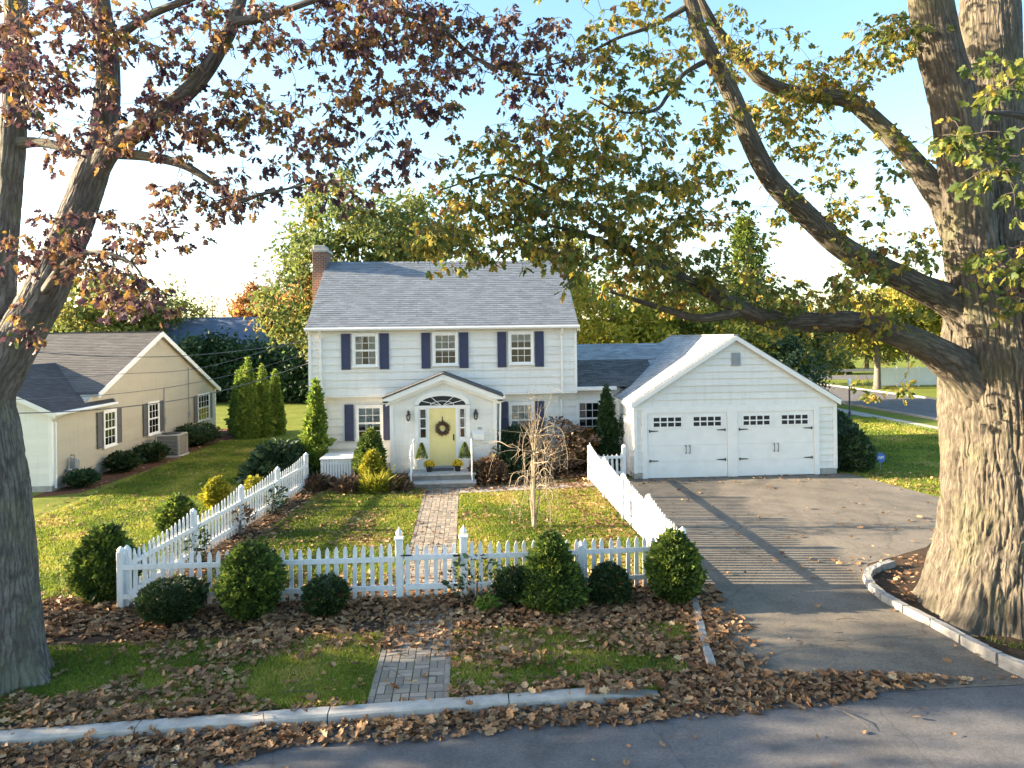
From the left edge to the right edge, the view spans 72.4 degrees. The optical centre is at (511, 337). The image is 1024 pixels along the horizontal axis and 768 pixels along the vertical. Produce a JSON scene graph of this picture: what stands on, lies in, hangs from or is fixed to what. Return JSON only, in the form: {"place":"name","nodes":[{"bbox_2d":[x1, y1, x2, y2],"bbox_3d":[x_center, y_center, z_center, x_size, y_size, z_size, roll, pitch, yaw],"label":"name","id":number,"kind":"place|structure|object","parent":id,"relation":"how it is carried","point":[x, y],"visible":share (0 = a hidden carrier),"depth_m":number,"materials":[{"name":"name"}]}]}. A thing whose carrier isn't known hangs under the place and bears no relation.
{"place":"outdoors","nodes":[
{"label":"outdoors","id":0,"kind":"place"},
{"bbox_2d":[16,331,220,491],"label":"neighbour house","id":1,"kind":"structure","parent":0,"point":[92,439],"depth_m":28.48,"materials":[{"name":"beige"}]},
{"bbox_2d":[103,408,117,448],"bbox_3d":[-15.673,3.543,27.363,0.085,1.475,1.050,-1,0,-4],"label":"window","id":2,"kind":"structure","parent":1,"relation":"in","point":[110,415],"depth_m":27.36,"materials":[{"name":"white paint"}]},
{"bbox_2d":[147,400,160,436],"bbox_3d":[-15.920,3.591,31.185,0.085,1.485,1.180,-1,0,-4],"label":"window","id":3,"kind":"structure","parent":1,"relation":"in","point":[153,409],"depth_m":31.18,"materials":[{"name":"white paint"}]},
{"bbox_2d":[197,392,210,422],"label":"window","id":4,"kind":"structure","parent":1,"relation":"in","point":[203,401],"depth_m":37.11,"materials":[{"name":"white paint"}]},
{"bbox_2d":[216,404,307,422],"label":"mown back lawn","id":5,"kind":"structure","parent":0,"point":[295,412],"depth_m":48.98,"materials":[{"name":"plant"}]},
{"bbox_2d":[0,342,1023,723],"bbox_3d":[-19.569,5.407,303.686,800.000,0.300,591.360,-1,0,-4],"label":"lawn ground","id":6,"kind":"structure","parent":0,"point":[44,506],"depth_m":16.88,"materials":[{"name":"plant"}]},
{"bbox_2d":[50,264,192,334],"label":"hazy tree","id":7,"kind":"object","parent":6,"relation":"on","point":[71,316],"visible":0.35,"depth_m":58.02,"materials":[{"name":"green plant"}]},
{"bbox_2d":[33,428,235,497],"bbox_3d":[-15.040,5.191,31.390,2.300,0.001,17.400,-1,0,-4],"label":"neighbour mulch bed","id":8,"kind":"object","parent":6,"relation":"on","point":[109,476],"visible":0.43,"depth_m":26.66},
{"bbox_2d":[62,467,101,487],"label":"foundation shrub","id":9,"kind":"object","parent":8,"relation":"on","point":[77,477],"visible":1,"depth_m":24.00,"materials":[{"name":"green plant"}]},
{"bbox_2d":[101,450,147,472],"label":"foundation shrub","id":10,"kind":"object","parent":8,"relation":"on","point":[123,461],"visible":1,"depth_m":26.77,"materials":[{"name":"green plant"}]},
{"bbox_2d":[132,440,173,462],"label":"foundation shrub","id":11,"kind":"object","parent":8,"relation":"on","point":[152,451],"visible":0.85,"depth_m":28.89,"materials":[{"name":"green plant"}]},
{"bbox_2d":[154,432,188,457],"bbox_3d":[-14.902,4.690,30.698,1.100,1.011,1.100,-1,0,-4],"label":"air conditioner","id":12,"kind":"object","parent":8,"relation":"on","point":[177,442],"visible":0.84,"depth_m":30.27,"materials":[{"name":"metal"}]},
{"bbox_2d":[174,420,222,445],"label":"foundation shrub","id":13,"kind":"object","parent":8,"relation":"on","point":[202,434],"visible":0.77,"depth_m":33.28,"materials":[{"name":"green plant"}]},
{"bbox_2d":[150,492,200,537],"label":"conical shrub","id":14,"kind":"object","parent":6,"relation":"on","point":[170,511],"visible":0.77,"depth_m":17.81,"materials":[{"name":"green plant"}]},
{"bbox_2d":[141,273,216,328],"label":"hazy tree","id":15,"kind":"object","parent":6,"relation":"on","point":[200,310],"visible":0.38,"depth_m":63.29,"materials":[{"name":"green plant"}]},
{"bbox_2d":[174,331,225,399],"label":"evergreen tree","id":16,"kind":"object","parent":6,"relation":"on","point":[189,342],"visible":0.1,"depth_m":56.54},
{"bbox_2d":[137,317,269,398],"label":"background house","id":17,"kind":"structure","parent":6,"relation":"on","point":[199,325],"depth_m":62.67,"materials":[{"name":"grey"}]},
{"bbox_2d":[197,475,232,509],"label":"golden shrub","id":18,"kind":"object","parent":6,"relation":"on","point":[215,491],"visible":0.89,"depth_m":20.56,"materials":[{"name":"plant"}]},
{"bbox_2d":[43,560,395,648],"bbox_3d":[-5.725,5.069,13.930,7.040,0.001,5.050,-1,0,-4],"label":"fence mulch bed","id":19,"kind":"object","parent":6,"relation":"on","point":[73,637],"visible":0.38,"depth_m":12.13,"materials":[{"name":"soil"}]},
{"bbox_2d":[62,520,141,605],"bbox_3d":[-7.881,4.367,13.608,1.512,1.575,1.424,-1,0,-4],"label":"conical shrub","id":20,"kind":"object","parent":19,"relation":"on","point":[90,574],"visible":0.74,"depth_m":13.27,"materials":[{"name":"green plant"}]},
{"bbox_2d":[132,571,210,624],"bbox_3d":[-6.084,4.689,12.503,1.299,0.887,1.297,-1,0,-4],"label":"round shrub","id":21,"kind":"object","parent":19,"relation":"on","point":[169,600],"visible":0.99,"depth_m":12.23,"materials":[{"name":"green plant"}]},
{"bbox_2d":[209,534,290,620],"bbox_3d":[-4.720,4.360,12.684,1.314,1.515,1.321,-1,0,-44],"label":"conical shrub","id":22,"kind":"object","parent":19,"relation":"on","point":[252,578],"visible":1,"depth_m":12.41,"materials":[{"name":"green plant"}]},
{"bbox_2d":[116,543,394,609],"bbox_3d":[-4.805,4.478,13.239,5.158,1.210,0.155,-1,0,-3],"label":"picket fence","id":23,"kind":"object","parent":19,"relation":"on","point":[123,567],"visible":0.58,"depth_m":13.23,"materials":[{"name":"paint"}]},
{"bbox_2d":[299,569,352,618],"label":"round shrub","id":24,"kind":"object","parent":19,"relation":"on","point":[323,595],"visible":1,"depth_m":12.42,"materials":[{"name":"green plant"}]},
{"bbox_2d":[184,327,264,401],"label":"evergreen tree","id":25,"kind":"object","parent":6,"relation":"on","point":[210,346],"visible":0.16,"depth_m":57.13,"materials":[{"name":"plant"}]},
{"bbox_2d":[160,491,317,579],"bbox_3d":[-6.973,5.082,18.584,1.700,0.001,9.229,-1,0,-3],"label":"mulch bed","id":26,"kind":"object","parent":6,"relation":"on","point":[259,521],"depth_m":18.48,"materials":[{"name":"soil"}]},
{"bbox_2d":[169,524,211,561],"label":"rose bush","id":27,"kind":"object","parent":26,"relation":"on","point":[205,541],"visible":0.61,"depth_m":15.70,"materials":[{"name":"green plant"}]},
{"bbox_2d":[124,453,308,603],"bbox_3d":[-7.071,4.483,18.351,0.154,1.260,10.354,-1,0,2],"label":"picket fence","id":28,"kind":"object","parent":26,"relation":"on","point":[286,480],"visible":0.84,"depth_m":17.09,"materials":[{"name":"paint"}]},
{"bbox_2d":[220,501,257,534],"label":"rose bush","id":29,"kind":"object","parent":26,"relation":"on","point":[248,514],"visible":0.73,"depth_m":18.05,"materials":[{"name":"green plant"}]},
{"bbox_2d":[259,484,289,513],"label":"rose bush","id":30,"kind":"object","parent":26,"relation":"on","point":[282,500],"visible":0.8,"depth_m":20.16,"materials":[{"name":"green plant"}]},
{"bbox_2d":[207,330,279,400],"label":"evergreen tree","id":31,"kind":"object","parent":6,"relation":"on","point":[237,363],"visible":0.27,"depth_m":56.82,"materials":[{"name":"plant"}]},
{"bbox_2d":[232,357,262,439],"bbox_3d":[-13.511,3.110,35.869,1.478,4.273,1.460,-1,0,23],"label":"arborvitae","id":32,"kind":"object","parent":6,"relation":"on","point":[245,424],"visible":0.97,"depth_m":35.61,"materials":[{"name":"plant"}]},
{"bbox_2d":[221,280,301,345],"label":"hazy tree","id":33,"kind":"object","parent":6,"relation":"on","point":[243,300],"visible":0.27,"depth_m":74.64,"materials":[{"name":"orange plant"}]},
{"bbox_2d":[234,338,293,384],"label":"evergreen tree","id":34,"kind":"object","parent":6,"relation":"on","point":[265,360],"visible":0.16,"depth_m":57.36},
{"bbox_2d":[254,363,276,437],"bbox_3d":[-12.959,3.270,36.458,1.433,3.900,1.310,-1,0,-4],"label":"arborvitae","id":35,"kind":"object","parent":6,"relation":"on","point":[263,388],"visible":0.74,"depth_m":36.26,"materials":[{"name":"plant"}]},
{"bbox_2d":[269,368,287,434],"bbox_3d":[-12.498,3.422,37.154,1.276,3.595,1.247,-1,0,43],"label":"arborvitae","id":36,"kind":"object","parent":6,"relation":"on","point":[280,423],"visible":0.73,"depth_m":36.98,"materials":[{"name":"plant"}]},
{"bbox_2d":[265,337,308,402],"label":"evergreen tree","id":37,"kind":"object","parent":6,"relation":"on","point":[290,379],"visible":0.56,"depth_m":55.33,"materials":[{"name":"plant"}]},
{"bbox_2d":[0,0,606,695],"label":"oak tree","id":38,"kind":"object","parent":6,"relation":"on","point":[30,310],"visible":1,"depth_m":10.14,"materials":[{"name":"brown plant"}]},
{"bbox_2d":[328,472,362,494],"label":"dry perennial","id":39,"kind":"object","parent":6,"relation":"on","point":[347,483],"visible":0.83,"depth_m":22.69,"materials":[{"name":"brown plant"}]},
{"bbox_2d":[230,164,487,359],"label":"oak tree","id":40,"kind":"object","parent":6,"relation":"on","point":[360,226],"visible":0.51,"depth_m":43.23,"materials":[{"name":"green plant"}]},
{"bbox_2d":[354,463,402,493],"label":"grass tuft","id":41,"kind":"object","parent":6,"relation":"on","point":[366,482],"visible":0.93,"depth_m":22.60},
{"bbox_2d":[384,471,415,491],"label":"dry perennial","id":42,"kind":"object","parent":6,"relation":"on","point":[406,484],"visible":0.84,"depth_m":22.79,"materials":[{"name":"brown plant"}]},
{"bbox_2d":[367,487,458,703],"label":"paver walkway","id":43,"kind":"structure","parent":6,"relation":"on","point":[436,690],"depth_m":11.40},
{"bbox_2d":[394,525,467,598],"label":"garden gate","id":44,"kind":"structure","parent":43,"relation":"on","point":[417,586],"depth_m":13.39,"materials":[{"name":"paint"}]},
{"bbox_2d":[408,437,475,488],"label":"front steps","id":45,"kind":"structure","parent":6,"relation":"on","point":[463,477],"depth_m":23.70,"materials":[{"name":"concrete"}]},
{"bbox_2d":[304,245,668,478],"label":"house","id":46,"kind":"structure","parent":6,"relation":"on","point":[402,355],"depth_m":26.61,"materials":[{"name":"white"}]},
{"bbox_2d":[19,363,307,413],"bbox_3d":[-10.067,1.444,20.348,0.544,0.929,12.810,-1,0,20],"label":"service wire","id":47,"kind":"object","parent":46,"relation":"attached to","point":[154,403],"visible":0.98,"depth_m":19.91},
{"bbox_2d":[352,333,379,367],"bbox_3d":[-5.467,0.479,26.217,1.030,1.295,0.085,-1,0,-4],"label":"window","id":48,"kind":"structure","parent":46,"relation":"in","point":[365,346],"depth_m":26.23,"materials":[{"name":"white paint"}]},
{"bbox_2d":[355,404,383,440],"bbox_3d":[-5.381,3.238,26.521,1.090,1.375,0.085,-1,0,-4],"label":"window","id":49,"kind":"structure","parent":46,"relation":"in","point":[366,416],"depth_m":26.54,"materials":[{"name":"white paint"}]},
{"bbox_2d":[429,408,455,465],"bbox_3d":[-2.460,3.558,25.044,0.940,2.050,0.087,-1,0,-4],"label":"front door","id":50,"kind":"structure","parent":46,"relation":"in","point":[442,448],"depth_m":25.06,"materials":[{"name":"yellow paint"}]},
{"bbox_2d":[432,332,458,365],"bbox_3d":[-2.494,0.440,26.409,1.030,1.295,0.085,-1,0,-4],"label":"window","id":51,"kind":"structure","parent":46,"relation":"in","point":[444,344],"depth_m":26.43,"materials":[{"name":"white paint"}]},
{"bbox_2d":[508,331,534,364],"bbox_3d":[0.370,0.403,26.594,1.030,1.295,0.085,-1,0,-4],"label":"window","id":52,"kind":"structure","parent":46,"relation":"in","point":[520,343],"depth_m":26.61,"materials":[{"name":"white paint"}]},
{"bbox_2d":[509,402,534,436],"bbox_3d":[0.387,3.163,26.894,1.030,1.375,0.085,-1,0,-4],"label":"window","id":53,"kind":"structure","parent":46,"relation":"in","point":[523,413],"depth_m":26.91,"materials":[{"name":"white paint"}]},
{"bbox_2d":[576,399,599,433],"bbox_3d":[3.018,3.123,27.114,1.050,1.425,0.085,-1,0,-4],"label":"window","id":54,"kind":"structure","parent":46,"relation":"in","point":[587,410],"depth_m":27.13,"materials":[{"name":"white paint"}]},
{"bbox_2d":[0,418,1017,767],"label":"fallen leaves","id":55,"kind":"object","parent":6,"relation":"on","point":[60,614],"depth_m":10.48,"materials":[{"name":"plant"}]},
{"bbox_2d":[475,387,587,530],"bbox_3d":[0.143,3.224,18.270,3.323,3.890,2.410,-1,0,37],"label":"weeping tree","id":56,"kind":"object","parent":6,"relation":"on","point":[533,466],"visible":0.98,"depth_m":18.29,"materials":[{"name":"beige plant"}]},
{"bbox_2d":[478,465,626,483],"bbox_3d":[1.472,4.975,25.895,5.450,0.001,3.700,-1,0,-4],"label":"entry mulch bed","id":57,"kind":"object","parent":6,"relation":"on","point":[576,471],"visible":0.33,"depth_m":25.35,"materials":[{"name":"soil"}]},
{"bbox_2d":[467,451,509,484],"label":"dry hydrangea","id":58,"kind":"object","parent":57,"relation":"on","point":[497,472],"visible":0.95,"depth_m":23.99,"materials":[{"name":"brown plant"}]},
{"bbox_2d":[492,424,553,479],"bbox_3d":[0.261,4.139,25.586,2.652,1.923,2.584,-1,0,-4],"label":"dark bush","id":59,"kind":"object","parent":57,"relation":"on","point":[508,438],"visible":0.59,"depth_m":25.08,"materials":[{"name":"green plant"}]},
{"bbox_2d":[508,416,600,473],"bbox_3d":[1.550,3.963,25.512,3.567,2.143,3.614,-1,0,-4],"label":"dry hydrangea","id":60,"kind":"object","parent":57,"relation":"on","point":[572,453],"visible":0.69,"depth_m":25.18,"materials":[{"name":"brown plant"}]},
{"bbox_2d":[564,427,601,469],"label":"orange bush","id":61,"kind":"object","parent":57,"relation":"on","point":[586,432],"visible":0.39,"depth_m":25.81,"materials":[{"name":"brown plant"}]},
{"bbox_2d":[595,383,620,469],"bbox_3d":[3.523,3.356,25.963,1.188,3.400,1.354,-1,0,-18],"label":"narrow evergreen","id":62,"kind":"object","parent":57,"relation":"on","point":[606,430],"visible":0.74,"depth_m":25.74,"materials":[{"name":"plant"}]},
{"bbox_2d":[519,238,602,313],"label":"maple tree","id":63,"kind":"object","parent":6,"relation":"on","point":[574,271],"visible":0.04,"depth_m":48.88,"materials":[{"name":"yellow plant"}]},
{"bbox_2d":[452,580,691,630],"bbox_3d":[1.179,4.979,13.149,4.680,0.001,2.300,-1,0,-4],"label":"gate mulch bed","id":64,"kind":"object","parent":6,"relation":"on","point":[501,627],"visible":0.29,"depth_m":12.47,"materials":[{"name":"soil"}]},
{"bbox_2d":[441,553,502,603],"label":"rose bush","id":65,"kind":"object","parent":64,"relation":"on","point":[461,582],"visible":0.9,"depth_m":13.10,"materials":[{"name":"green plant"}]},
{"bbox_2d":[473,590,502,612],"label":"plant","id":66,"kind":"object","parent":64,"relation":"on","point":[480,603],"visible":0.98,"depth_m":12.79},
{"bbox_2d":[490,564,533,605],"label":"round shrub","id":67,"kind":"object","parent":64,"relation":"on","point":[509,589],"visible":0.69,"depth_m":12.85,"materials":[{"name":"green plant"}]},
{"bbox_2d":[517,528,592,615],"bbox_3d":[0.728,4.294,13.004,1.504,1.497,1.688,-1,0,-4],"label":"conical shrub","id":68,"kind":"object","parent":64,"relation":"on","point":[556,582],"visible":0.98,"depth_m":12.70,"materials":[{"name":"green plant"}]},
{"bbox_2d":[468,528,685,594],"bbox_3d":[1.316,4.398,13.671,4.318,1.210,0.155,-1,0,-5],"label":"picket fence","id":69,"kind":"object","parent":64,"relation":"on","point":[581,550],"visible":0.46,"depth_m":13.64,"materials":[{"name":"paint"}]},
{"bbox_2d":[586,560,634,606],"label":"round shrub","id":70,"kind":"object","parent":64,"relation":"on","point":[610,582],"visible":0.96,"depth_m":12.89,"materials":[{"name":"green plant"}]},
{"bbox_2d":[639,526,707,603],"bbox_3d":[3.066,4.288,13.187,1.259,1.448,1.319,-1,0,-4],"label":"conical shrub","id":71,"kind":"object","parent":64,"relation":"on","point":[675,572],"visible":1,"depth_m":12.89,"materials":[{"name":"green plant"}]},
{"bbox_2d":[570,257,693,343],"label":"maple tree","id":72,"kind":"object","parent":6,"relation":"on","point":[621,324],"visible":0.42,"depth_m":44.37,"materials":[{"name":"green plant"}]},
{"bbox_2d":[587,443,685,546],"bbox_3d":[3.056,4.299,19.083,0.155,1.363,10.455,-1,0,-4],"label":"picket fence","id":73,"kind":"object","parent":6,"relation":"on","point":[605,479],"visible":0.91,"depth_m":18.71,"materials":[{"name":"paint"}]},
{"bbox_2d":[607,270,738,341],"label":"maple tree","id":74,"kind":"object","parent":6,"relation":"on","point":[687,327],"visible":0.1,"depth_m":46.38,"materials":[{"name":"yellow plant"}]},
{"bbox_2d":[613,334,840,478],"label":"garage","id":75,"kind":"structure","parent":6,"relation":"on","point":[728,405],"depth_m":24.65,"materials":[{"name":"white"}]},
{"bbox_2d":[623,415,630,475],"bbox_3d":[4.176,3.886,25.319,0.060,2.080,0.920,-1,0,-4],"label":"side door","id":76,"kind":"structure","parent":75,"relation":"in","point":[626,420],"depth_m":25.08,"materials":[{"name":"white paint"}]},
{"bbox_2d":[647,412,727,477],"bbox_3d":[6.172,3.770,24.494,2.840,2.257,0.097,-1,0,-4],"label":"garage door","id":77,"kind":"structure","parent":75,"relation":"in","point":[679,444],"depth_m":24.51,"materials":[{"name":"white paint"}]},
{"bbox_2d":[737,410,813,475],"bbox_3d":[9.340,3.728,24.699,2.770,2.257,0.097,-1,0,-4],"label":"garage door","id":78,"kind":"structure","parent":75,"relation":"in","point":[769,442],"depth_m":24.72,"materials":[{"name":"white paint"}]},
{"bbox_2d":[712,213,781,341],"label":"conifer","id":79,"kind":"object","parent":6,"relation":"on","point":[740,233],"visible":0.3,"depth_m":47.63,"materials":[{"name":"green plant"}]},
{"bbox_2d":[694,317,814,372],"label":"garden tree","id":80,"kind":"object","parent":6,"relation":"on","point":[760,343],"visible":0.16,"depth_m":42.82,"materials":[{"name":"green plant"}]},
{"bbox_2d":[762,331,842,391],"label":"garden tree","id":81,"kind":"object","parent":6,"relation":"on","point":[790,344],"visible":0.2,"depth_m":42.16,"materials":[{"name":"green plant"}]},
{"bbox_2d":[754,293,859,379],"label":"maple tree","id":82,"kind":"object","parent":6,"relation":"on","point":[836,362],"visible":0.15,"depth_m":48.90,"materials":[{"name":"green plant"}]},
{"bbox_2d":[837,424,881,471],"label":"hedge bush","id":83,"kind":"object","parent":6,"relation":"on","point":[856,451],"visible":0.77,"depth_m":25.08,"materials":[{"name":"green plant"}]},
{"bbox_2d":[837,293,916,368],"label":"maple tree","id":84,"kind":"object","parent":6,"relation":"on","point":[885,358],"visible":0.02,"depth_m":89.50,"materials":[{"name":"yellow plant"}]},
{"bbox_2d":[820,384,936,420],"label":"side street kerb","id":85,"kind":"structure","parent":6,"relation":"on","point":[897,412],"depth_m":46.89,"materials":[{"name":"concrete"}]},
{"bbox_2d":[824,285,942,388],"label":"maple tree","id":86,"kind":"object","parent":6,"relation":"on","point":[911,304],"visible":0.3,"depth_m":61.22,"materials":[{"name":"yellow plant"}]},
{"bbox_2d":[881,366,936,386],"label":"vinyl fence","id":87,"kind":"object","parent":6,"relation":"on","point":[920,375],"visible":0.7,"depth_m":64.48,"materials":[{"name":"paint"}]},
{"bbox_2d":[868,542,1023,659],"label":"oak bed","id":88,"kind":"object","parent":6,"relation":"on","point":[909,579],"visible":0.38,"depth_m":13.87,"materials":[{"name":"soil"}]},
{"bbox_2d":[374,0,1023,639],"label":"oak tree","id":89,"kind":"object","parent":88,"relation":"on","point":[970,64],"visible":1,"depth_m":11.59,"materials":[{"name":"green plant"}]},
{"label":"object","id":90,"kind":"structure","parent":6,"relation":"on","visible":0},
{"bbox_2d":[234,437,317,486],"bbox_3d":[-8.392,4.428,25.130,3.047,1.720,3.028,-1,0,-4],"label":"rhododendron","id":91,"kind":"object","parent":90,"relation":"on","point":[267,457],"visible":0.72,"depth_m":24.46,"materials":[{"name":"green plant"}]},
{"bbox_2d":[297,376,336,474],"bbox_3d":[-7.030,3.314,25.488,1.361,3.797,1.240,-1,0,18],"label":"climbing evergreen","id":92,"kind":"object","parent":90,"relation":"on","point":[315,439],"visible":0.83,"depth_m":25.30,"materials":[{"name":"plant"}]},
{"bbox_2d":[297,470,337,492],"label":"dry perennial","id":93,"kind":"object","parent":90,"relation":"on","point":[316,482],"visible":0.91,"depth_m":23.17,"materials":[{"name":"brown plant"}]},
{"bbox_2d":[320,452,354,479],"bbox_3d":[-6.094,4.615,24.815,1.120,0.870,1.280,-1,0,-4],"label":"lattice screen","id":94,"kind":"object","parent":90,"relation":"on","point":[333,458],"visible":0.52,"depth_m":24.22,"materials":[{"name":"paint"}]},
{"bbox_2d":[351,426,387,475],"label":"conical shrub","id":95,"kind":"object","parent":90,"relation":"on","point":[370,438],"visible":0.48,"depth_m":23.99,"materials":[{"name":"green plant"}]},
{"bbox_2d":[357,448,386,487],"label":"golden shrub","id":96,"kind":"object","parent":90,"relation":"on","point":[373,460],"visible":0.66,"depth_m":23.28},
{"bbox_2d":[0,648,1023,767],"bbox_3d":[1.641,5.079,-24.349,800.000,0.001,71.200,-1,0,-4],"label":"street","id":97,"kind":"structure","parent":0,"point":[985,724],"depth_m":8.78,"materials":[{"name":"asphalt"}]},
{"bbox_2d":[0,687,659,748],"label":"street kerb","id":98,"kind":"structure","parent":97,"relation":"on","point":[300,716],"depth_m":9.30,"materials":[{"name":"concrete"}]},
{"bbox_2d":[0,0,1023,649],"label":"sky","id":99,"kind":"structure","parent":0,"point":[901,98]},
{"bbox_2d":[460,481,593,492],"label":"path to driveway","id":100,"kind":"structure","parent":0,"point":[486,490],"depth_m":23.18,"materials":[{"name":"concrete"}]},
{"bbox_2d":[616,473,1023,702],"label":"driveway","id":101,"kind":"structure","parent":0,"point":[880,635],"depth_m":15.10,"materials":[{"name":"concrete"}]},
{"bbox_2d":[598,444,625,474],"bbox_3d":[3.397,4.346,24.265,1.199,1.260,0.154,-1,0,-9],"label":"picket fence","id":102,"kind":"object","parent":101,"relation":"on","point":[622,456],"visible":0.55,"depth_m":24.29,"materials":[{"name":"paint"}]},
{"bbox_2d":[903,606,936,625],"bbox_3d":[7.103,4.861,12.175,0.169,0.173,0.609,-1,0,-13],"label":"edging stone","id":103,"kind":"object","parent":101,"relation":"on","point":[918,615],"visible":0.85,"depth_m":12.15,"materials":[{"name":"stone"}]},
{"bbox_2d":[930,619,965,642],"bbox_3d":[7.211,4.856,11.556,0.168,0.181,0.648,-1,0,-7],"label":"edging stone","id":104,"kind":"object","parent":101,"relation":"on","point":[948,630],"visible":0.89,"depth_m":11.52,"materials":[{"name":"stone"}]},
{"bbox_2d":[960,635,1002,663],"bbox_3d":[7.328,4.857,10.912,0.171,0.176,0.659,-1,0,-13],"label":"edging stone","id":105,"kind":"object","parent":101,"relation":"on","point":[981,649],"visible":0.96,"depth_m":10.86,"materials":[{"name":"stone"}]},
{"bbox_2d":[998,653,1023,678],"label":"edging stone","id":106,"kind":"object","parent":101,"relation":"on","point":[1011,664],"visible":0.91,"depth_m":10.39,"materials":[{"name":"stone"}]},
{"bbox_2d":[823,385,936,417],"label":"side street","id":107,"kind":"structure","parent":0,"point":[922,406],"depth_m":49.92,"materials":[{"name":"asphalt"}]},
{"bbox_2d":[837,408,937,430],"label":"sidewalk","id":108,"kind":"structure","parent":0,"point":[876,416],"depth_m":40.63,"materials":[{"name":"concrete"}]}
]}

